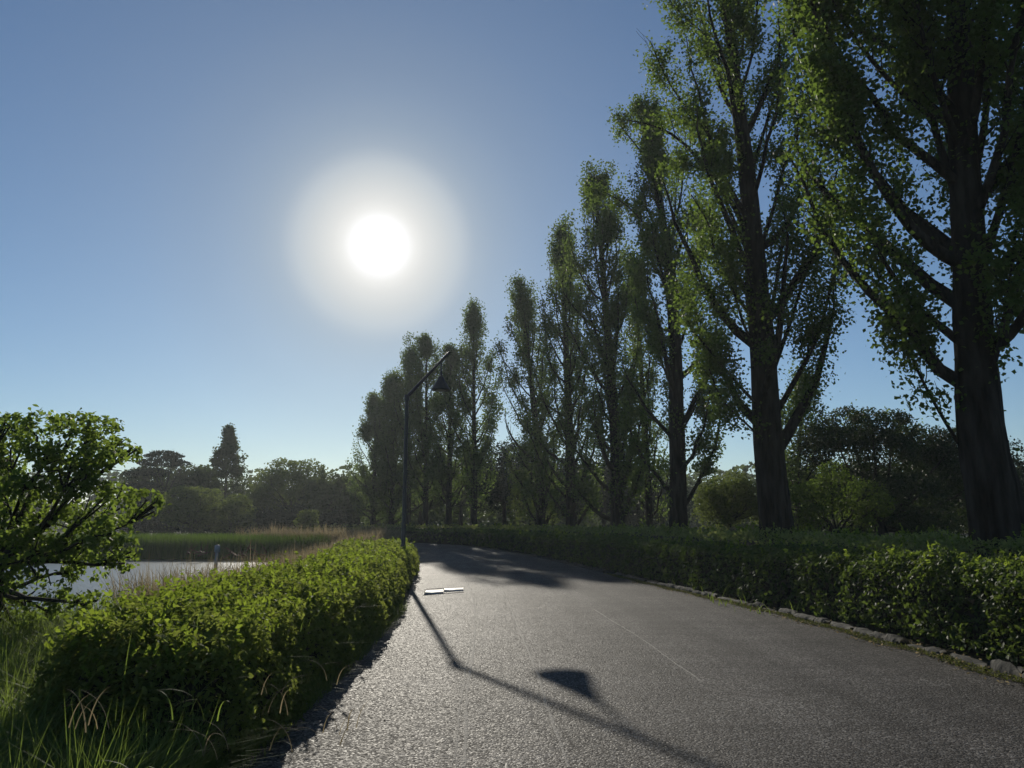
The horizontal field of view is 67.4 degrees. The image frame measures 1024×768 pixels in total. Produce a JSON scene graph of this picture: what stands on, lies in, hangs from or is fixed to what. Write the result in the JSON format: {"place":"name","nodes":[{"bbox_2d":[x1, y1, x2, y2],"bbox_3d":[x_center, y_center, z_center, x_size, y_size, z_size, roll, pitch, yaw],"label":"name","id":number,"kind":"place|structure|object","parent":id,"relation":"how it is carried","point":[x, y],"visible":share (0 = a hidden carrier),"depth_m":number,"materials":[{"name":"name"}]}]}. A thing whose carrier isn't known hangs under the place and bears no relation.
{"place":"outdoors","nodes":[
{"label":"outdoors","id":0,"kind":"place"},
{"bbox_2d":[0,594,210,767],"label":"tall grass","id":1,"kind":"structure","parent":0,"point":[14,683],"depth_m":5.73,"materials":[{"name":"green plant"}]},
{"bbox_2d":[2,559,279,616],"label":"pond water","id":2,"kind":"structure","parent":0,"point":[78,586],"depth_m":33.45,"materials":[{"name":"grey liquid"}]},
{"bbox_2d":[20,532,331,559],"bbox_3d":[-28.616,10.285,49.399,37.644,1.650,8.134,-1,-10,4],"label":"reed bed","id":3,"kind":"object","parent":2,"relation":"in","point":[165,544],"visible":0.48,"depth_m":46.30,"materials":[{"name":"green plant"}]},
{"bbox_2d":[213,545,219,573],"bbox_3d":[-11.638,7.251,30.193,0.203,1.822,0.203,7,-12,-33],"label":"post","id":4,"kind":"object","parent":2,"relation":"in","point":[217,549],"visible":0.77,"depth_m":30.24,"materials":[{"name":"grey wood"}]},
{"bbox_2d":[0,685,327,767],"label":"verge grass","id":5,"kind":"structure","parent":0,"point":[81,752],"depth_m":4.17,"materials":[{"name":"green plant"}]},
{"bbox_2d":[68,687,108,732],"bbox_3d":[-2.064,1.575,3.742,0.231,0.203,0.280,5,-11,-27],"label":"grass tuft","id":6,"kind":"object","parent":5,"relation":"on","point":[84,713],"visible":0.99,"depth_m":3.75,"materials":[{"name":"green plant"}]},
{"bbox_2d":[102,750,199,767],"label":"grass tuft","id":7,"kind":"object","parent":5,"relation":"on","point":[132,763],"visible":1,"depth_m":3.31,"materials":[{"name":"green plant"}]},
{"bbox_2d":[161,681,223,720],"bbox_3d":[-1.653,1.643,3.958,0.356,0.175,0.476,4,-11,-22],"label":"grass tuft","id":8,"kind":"object","parent":5,"relation":"on","point":[192,707],"visible":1,"depth_m":3.97,"materials":[{"name":"green plant"}]},
{"bbox_2d":[239,673,301,694],"bbox_3d":[-1.470,1.820,4.686,0.441,0.152,0.109,2,-10,-10],"label":"grass tuft","id":9,"kind":"object","parent":5,"relation":"on","point":[264,684],"visible":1,"depth_m":4.69,"materials":[{"name":"green plant"}]},
{"bbox_2d":[262,684,288,714],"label":"grass tuft","id":10,"kind":"object","parent":5,"relation":"on","point":[281,702],"visible":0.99,"depth_m":4.73,"materials":[{"name":"green plant"}]},
{"bbox_2d":[274,717,357,751],"bbox_3d":[-1.262,2.284,5.061,0.726,0.220,0.227,3,-11,-16],"label":"grass tuft","id":11,"kind":"object","parent":5,"relation":"on","point":[318,735],"visible":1,"depth_m":5.06,"materials":[{"name":"green plant"}]},
{"bbox_2d":[323,701,375,734],"bbox_3d":[-1.153,2.262,5.221,0.469,0.213,0.298,0,-10,0],"label":"grass tuft","id":12,"kind":"object","parent":5,"relation":"on","point":[344,720],"visible":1,"depth_m":5.26,"materials":[{"name":"green plant"}]},
{"bbox_2d":[98,565,390,761],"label":"overhanging grass","id":13,"kind":"structure","parent":0,"point":[215,669],"depth_m":4.94,"materials":[{"name":"green plant"}]},
{"bbox_2d":[4,518,989,765],"bbox_3d":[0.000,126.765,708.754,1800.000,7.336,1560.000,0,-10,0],"label":"ground","id":14,"kind":"structure","parent":0,"point":[985,660],"depth_m":14.82,"materials":[{"name":"soil"}]},
{"bbox_2d":[0,404,170,639],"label":"tree","id":15,"kind":"object","parent":14,"relation":"on","point":[22,533],"visible":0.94,"depth_m":8.58,"materials":[{"name":"green plant"}]},
{"bbox_2d":[0,704,268,767],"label":"rough grass","id":16,"kind":"structure","parent":14,"relation":"on","point":[121,731],"depth_m":4.29,"materials":[{"name":"green plant"}]},
{"bbox_2d":[164,719,278,759],"bbox_3d":[-1.561,1.893,4.086,0.705,0.172,0.267,0,-10,0],"label":"grass tuft","id":17,"kind":"object","parent":16,"relation":"on","point":[209,737],"visible":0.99,"depth_m":4.12,"materials":[{"name":"green plant"}]},
{"bbox_2d":[118,462,165,509],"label":"dark tree","id":18,"kind":"object","parent":14,"relation":"on","point":[127,479],"visible":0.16,"depth_m":90.30,"materials":[{"name":"green plant"}]},
{"bbox_2d":[0,560,297,665],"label":"bank grass","id":19,"kind":"structure","parent":14,"relation":"on","point":[116,603],"depth_m":8.33,"materials":[{"name":"green plant"}]},
{"bbox_2d":[118,505,188,535],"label":"dark shrub","id":20,"kind":"object","parent":14,"relation":"on","point":[144,527],"visible":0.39,"depth_m":77.48,"materials":[{"name":"green plant"}]},
{"bbox_2d":[121,450,190,533],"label":"pine tree","id":21,"kind":"object","parent":14,"relation":"on","point":[172,458],"visible":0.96,"depth_m":87.43,"materials":[{"name":"green plant"}]},
{"bbox_2d":[136,463,206,533],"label":"dark tree","id":22,"kind":"object","parent":14,"relation":"on","point":[172,476],"visible":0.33,"depth_m":89.08,"materials":[{"name":"green plant"}]},
{"bbox_2d":[150,485,227,534],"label":"light tree","id":23,"kind":"object","parent":14,"relation":"on","point":[201,501],"visible":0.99,"depth_m":68.20,"materials":[{"name":"green plant"}]},
{"bbox_2d":[173,464,223,508],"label":"dark tree","id":24,"kind":"object","parent":14,"relation":"on","point":[201,472],"visible":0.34,"depth_m":90.06,"materials":[{"name":"green plant"}]},
{"bbox_2d":[187,541,216,556],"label":"dead branches","id":25,"kind":"object","parent":14,"relation":"on","point":[200,550],"visible":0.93,"depth_m":42.99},
{"bbox_2d":[182,510,238,536],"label":"dark shrub","id":26,"kind":"object","parent":14,"relation":"on","point":[202,531],"visible":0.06,"depth_m":79.00,"materials":[{"name":"green plant"}]},
{"bbox_2d":[19,535,419,767],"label":"hedge","id":27,"kind":"object","parent":14,"relation":"on","point":[227,640],"visible":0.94,"depth_m":5.54,"materials":[{"name":"green plant"}]},
{"bbox_2d":[98,540,341,607],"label":"seeding grass","id":28,"kind":"structure","parent":14,"relation":"on","point":[146,580],"depth_m":13.15,"materials":[{"name":"beige plant"}]},
{"bbox_2d":[193,423,251,505],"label":"conifer tree","id":29,"kind":"object","parent":14,"relation":"on","point":[226,452],"visible":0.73,"depth_m":89.07,"materials":[{"name":"green plant"}]},
{"bbox_2d":[203,493,258,533],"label":"light tree","id":30,"kind":"object","parent":14,"relation":"on","point":[228,522],"visible":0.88,"depth_m":70.12,"materials":[{"name":"green plant"}]},
{"bbox_2d":[210,506,261,536],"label":"dark shrub","id":31,"kind":"object","parent":14,"relation":"on","point":[258,521],"visible":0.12,"depth_m":77.73,"materials":[{"name":"green plant"}]},
{"bbox_2d":[222,539,266,558],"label":"dead branches","id":32,"kind":"object","parent":14,"relation":"on","point":[235,554],"visible":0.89,"depth_m":35.15,"materials":[{"name":"brown wood"}]},
{"bbox_2d":[230,484,287,512],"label":"round tree","id":33,"kind":"object","parent":14,"relation":"on","point":[251,497],"visible":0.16,"depth_m":87.50,"materials":[{"name":"green plant"}]},
{"bbox_2d":[249,504,297,533],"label":"dark shrub","id":34,"kind":"object","parent":14,"relation":"on","point":[267,514],"visible":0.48,"depth_m":79.15,"materials":[{"name":"green plant"}]},
{"bbox_2d":[248,457,331,512],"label":"round tree","id":35,"kind":"object","parent":14,"relation":"on","point":[298,480],"visible":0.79,"depth_m":85.32,"materials":[{"name":"green plant"}]},
{"bbox_2d":[268,503,321,525],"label":"dark shrub","id":36,"kind":"object","parent":14,"relation":"on","point":[297,508],"visible":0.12,"depth_m":82.06,"materials":[{"name":"green plant"}]},
{"bbox_2d":[193,598,415,767],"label":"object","id":37,"kind":"structure","parent":14,"relation":"on","point":[327,683],"depth_m":7.31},
{"bbox_2d":[293,509,319,532],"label":"shrub","id":38,"kind":"object","parent":14,"relation":"on","point":[306,518],"visible":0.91,"depth_m":60.63,"materials":[{"name":"green plant"}]},
{"bbox_2d":[233,520,416,559],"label":"dry grass","id":39,"kind":"structure","parent":14,"relation":"on","point":[368,533],"depth_m":47.27,"materials":[{"name":"beige plant"}]},
{"bbox_2d":[297,510,358,529],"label":"dark shrub","id":40,"kind":"object","parent":14,"relation":"on","point":[329,518],"visible":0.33,"depth_m":77.79,"materials":[{"name":"green plant"}]},
{"bbox_2d":[314,661,348,684],"bbox_3d":[-1.210,1.897,5.068,0.514,0.141,0.125,-5,-11,27],"label":"grass tuft","id":41,"kind":"object","parent":14,"relation":"on","point":[338,676],"visible":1,"depth_m":4.99,"materials":[{"name":"green plant"}]},
{"bbox_2d":[301,472,369,517],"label":"dark tree","id":42,"kind":"object","parent":14,"relation":"on","point":[329,496],"visible":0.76,"depth_m":81.65,"materials":[{"name":"green plant"}]},
{"bbox_2d":[342,476,383,524],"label":"dark tree","id":43,"kind":"object","parent":14,"relation":"on","point":[358,518],"visible":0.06,"depth_m":94.39,"materials":[{"name":"green plant"}]},
{"bbox_2d":[342,389,389,524],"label":"poplar tree","id":44,"kind":"object","parent":14,"relation":"on","point":[366,437],"visible":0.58,"depth_m":78.02,"materials":[{"name":"green plant"}]},
{"bbox_2d":[362,366,416,527],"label":"poplar tree","id":45,"kind":"object","parent":14,"relation":"on","point":[386,416],"visible":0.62,"depth_m":76.02,"materials":[{"name":"green plant"}]},
{"bbox_2d":[381,331,435,526],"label":"poplar tree","id":46,"kind":"object","parent":14,"relation":"on","point":[396,403],"visible":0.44,"depth_m":75.01,"materials":[{"name":"green plant"}]},
{"bbox_2d":[380,465,462,527],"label":"dark tree","id":47,"kind":"object","parent":14,"relation":"on","point":[419,515],"visible":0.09,"depth_m":94.34,"materials":[{"name":"green plant"}]},
{"bbox_2d":[400,351,449,548],"bbox_3d":[-2.680,2.432,23.971,1.440,7.102,0.642,0,-10,0],"label":"lamp post","id":48,"kind":"object","parent":14,"relation":"on","point":[440,385],"visible":0.9,"depth_m":23.93,"materials":[{"name":"metal"}]},
{"bbox_2d":[398,331,454,527],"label":"poplar tree","id":49,"kind":"object","parent":14,"relation":"on","point":[426,349],"visible":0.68,"depth_m":72.16,"materials":[{"name":"green plant"}]},
{"bbox_2d":[1,465,872,530],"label":"wood","id":50,"kind":"object","parent":14,"relation":"on","point":[107,478],"visible":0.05,"depth_m":156.26,"materials":[{"name":"green plant"}]},
{"bbox_2d":[420,338,479,527],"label":"poplar tree","id":51,"kind":"object","parent":14,"relation":"on","point":[441,473],"visible":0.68,"depth_m":68.76,"materials":[{"name":"green plant"}]},
{"bbox_2d":[412,456,501,527],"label":"dark tree","id":52,"kind":"object","parent":14,"relation":"on","point":[461,503],"visible":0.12,"depth_m":90.66,"materials":[{"name":"green plant"}]},
{"bbox_2d":[439,293,506,528],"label":"poplar tree","id":53,"kind":"object","parent":14,"relation":"on","point":[473,326],"visible":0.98,"depth_m":66.49,"materials":[{"name":"green plant"}]},
{"bbox_2d":[460,439,534,528],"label":"dark tree","id":54,"kind":"object","parent":14,"relation":"on","point":[498,493],"visible":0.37,"depth_m":82.03,"materials":[{"name":"green plant"}]},
{"bbox_2d":[506,466,559,529],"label":"willow like tree","id":55,"kind":"object","parent":14,"relation":"on","point":[517,501],"visible":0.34,"depth_m":55.06,"materials":[{"name":"green plant"}]},
{"bbox_2d":[493,269,574,530],"bbox_3d":[1.565,1.334,51.179,5.718,18.907,6.251,0,-10,0],"label":"poplar tree","id":56,"kind":"object","parent":14,"relation":"on","point":[524,313],"visible":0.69,"depth_m":50.98,"materials":[{"name":"green plant"}]},
{"bbox_2d":[507,211,605,530],"bbox_3d":[2.719,-0.483,45.580,6.092,20.495,5.848,0,-10,0],"label":"poplar tree","id":57,"kind":"object","parent":14,"relation":"on","point":[569,364],"visible":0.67,"depth_m":45.14,"materials":[{"name":"green plant"}]},
{"bbox_2d":[505,450,608,526],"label":"dark tree","id":58,"kind":"object","parent":14,"relation":"on","point":[563,472],"visible":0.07,"depth_m":77.48,"materials":[{"name":"green plant"}]},
{"bbox_2d":[549,155,655,531],"bbox_3d":[4.484,-1.761,38.997,5.366,20.680,5.654,0,-10,0],"label":"poplar tree","id":59,"kind":"object","parent":14,"relation":"on","point":[607,231],"visible":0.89,"depth_m":38.30,"materials":[{"name":"green plant"}]},
{"bbox_2d":[555,458,664,526],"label":"dark tree","id":60,"kind":"object","parent":14,"relation":"on","point":[604,504],"visible":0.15,"depth_m":75.56,"materials":[{"name":"green plant"}]},
{"bbox_2d":[613,235,668,533],"bbox_3d":[6.923,0.295,41.446,3.779,17.500,3.640,-2,-10,13],"label":"poplar tree","id":61,"kind":"object","parent":14,"relation":"on","point":[650,383],"visible":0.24,"depth_m":41.06,"materials":[{"name":"green plant"}]},
{"bbox_2d":[599,474,701,528],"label":"dark tree","id":62,"kind":"object","parent":14,"relation":"on","point":[636,517],"visible":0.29,"depth_m":69.03,"materials":[{"name":"green plant"}]},
{"bbox_2d":[280,526,1023,667],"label":"hedge","id":63,"kind":"object","parent":14,"relation":"on","point":[966,604],"visible":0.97,"depth_m":12.85,"materials":[{"name":"green plant"}]},
{"bbox_2d":[578,80,735,534],"bbox_3d":[6.560,-3.100,32.027,5.692,20.861,5.675,-7,-12,34],"label":"poplar tree","id":64,"kind":"object","parent":14,"relation":"on","point":[662,254],"visible":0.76,"depth_m":31.40,"materials":[{"name":"green plant"}]},
{"bbox_2d":[292,518,1023,559],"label":"shrub row","id":65,"kind":"object","parent":14,"relation":"on","point":[954,541],"visible":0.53,"depth_m":18.48,"materials":[{"name":"green plant"}]},
{"bbox_2d":[329,461,1023,534],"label":"wood","id":66,"kind":"object","parent":14,"relation":"on","point":[498,516],"visible":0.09,"depth_m":109.95,"materials":[{"name":"green plant"}]},
{"bbox_2d":[690,470,758,531],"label":"round tree","id":67,"kind":"object","parent":14,"relation":"on","point":[743,497],"visible":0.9,"depth_m":38.82,"materials":[{"name":"green plant"}]},
{"bbox_2d":[627,0,869,540],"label":"poplar tree","id":68,"kind":"object","parent":14,"relation":"on","point":[763,310],"visible":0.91,"depth_m":21.56,"materials":[{"name":"green plant"}]},
{"bbox_2d":[531,554,1023,678],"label":"kerb","id":69,"kind":"structure","parent":14,"relation":"on","point":[1002,667],"depth_m":11.15,"materials":[{"name":"stone"}]},
{"bbox_2d":[658,539,963,614],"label":"field grass","id":70,"kind":"structure","parent":14,"relation":"on","point":[711,599],"depth_m":15.18,"materials":[{"name":"green plant"}]},
{"bbox_2d":[780,359,848,536],"bbox_3d":[12.690,3.107,34.063,3.831,9.352,3.801,0,-10,0],"label":"poplar tree","id":71,"kind":"object","parent":14,"relation":"on","point":[796,465],"visible":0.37,"depth_m":33.68,"materials":[{"name":"green plant"}]},
{"bbox_2d":[791,476,867,541],"bbox_3d":[21.877,8.811,54.501,7.939,5.359,8.944,0,-10,0],"label":"dark tree","id":72,"kind":"object","parent":14,"relation":"on","point":[815,518],"visible":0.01,"depth_m":53.01,"materials":[{"name":"green plant"}]},
{"bbox_2d":[789,460,897,540],"bbox_3d":[11.510,4.593,26.846,3.942,3.867,2.787,0,-10,0],"label":"bush","id":73,"kind":"object","parent":14,"relation":"on","point":[818,507],"visible":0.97,"depth_m":26.56,"materials":[{"name":"green plant"}]},
{"bbox_2d":[791,399,967,546],"bbox_3d":[16.483,4.162,33.075,9.092,6.922,6.174,0,-10,0],"label":"spreading tree","id":74,"kind":"object","parent":14,"relation":"on","point":[921,477],"visible":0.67,"depth_m":32.51,"materials":[{"name":"green plant"}]},
{"bbox_2d":[752,0,1023,554],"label":"poplar tree","id":75,"kind":"object","parent":14,"relation":"on","point":[970,61],"visible":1,"depth_m":13.37,"materials":[{"name":"green plant"}]},
{"bbox_2d":[830,452,1023,539],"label":"dark tree","id":76,"kind":"object","parent":14,"relation":"on","point":[882,480],"visible":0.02,"depth_m":47.58,"materials":[{"name":"green plant"}]},
{"bbox_2d":[904,435,1023,534],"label":"dark tree","id":77,"kind":"object","parent":14,"relation":"on","point":[1017,462],"visible":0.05,"depth_m":40.25,"materials":[{"name":"green plant"}]},
{"bbox_2d":[0,0,1023,514],"label":"sky","id":78,"kind":"structure","parent":0,"point":[214,214],"materials":[{"name":"blue"}]},
{"bbox_2d":[239,542,1023,767],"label":"road","id":79,"kind":"structure","parent":0,"point":[754,689],"depth_m":7.37,"materials":[{"name":"grey asphalt"}]},
{"bbox_2d":[423,587,462,595],"bbox_3d":[-1.601,4.872,18.084,0.982,0.012,2.247,0,-10,0],"label":"access plate","id":80,"kind":"object","parent":79,"relation":"on","point":[435,592],"visible":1,"depth_m":18.20,"materials":[{"name":"metal"}]},
{"bbox_2d":[277,576,956,762],"bbox_3d":[0.564,4.148,14.052,6.481,0.011,18.865,0,-10,0],"label":"grit","id":81,"kind":"object","parent":79,"relation":"on","point":[427,664],"visible":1,"depth_m":8.46,"materials":[{"name":"gravel"}]},
{"bbox_2d":[604,573,1023,681],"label":"moss","id":82,"kind":"object","parent":79,"relation":"on","point":[949,659],"visible":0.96,"depth_m":10.44,"materials":[{"name":"green plant"}]},
{"bbox_2d":[629,580,1023,687],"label":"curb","id":83,"kind":"object","parent":79,"relation":"on","point":[1002,681],"visible":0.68,"depth_m":10.24,"materials":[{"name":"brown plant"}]}
]}

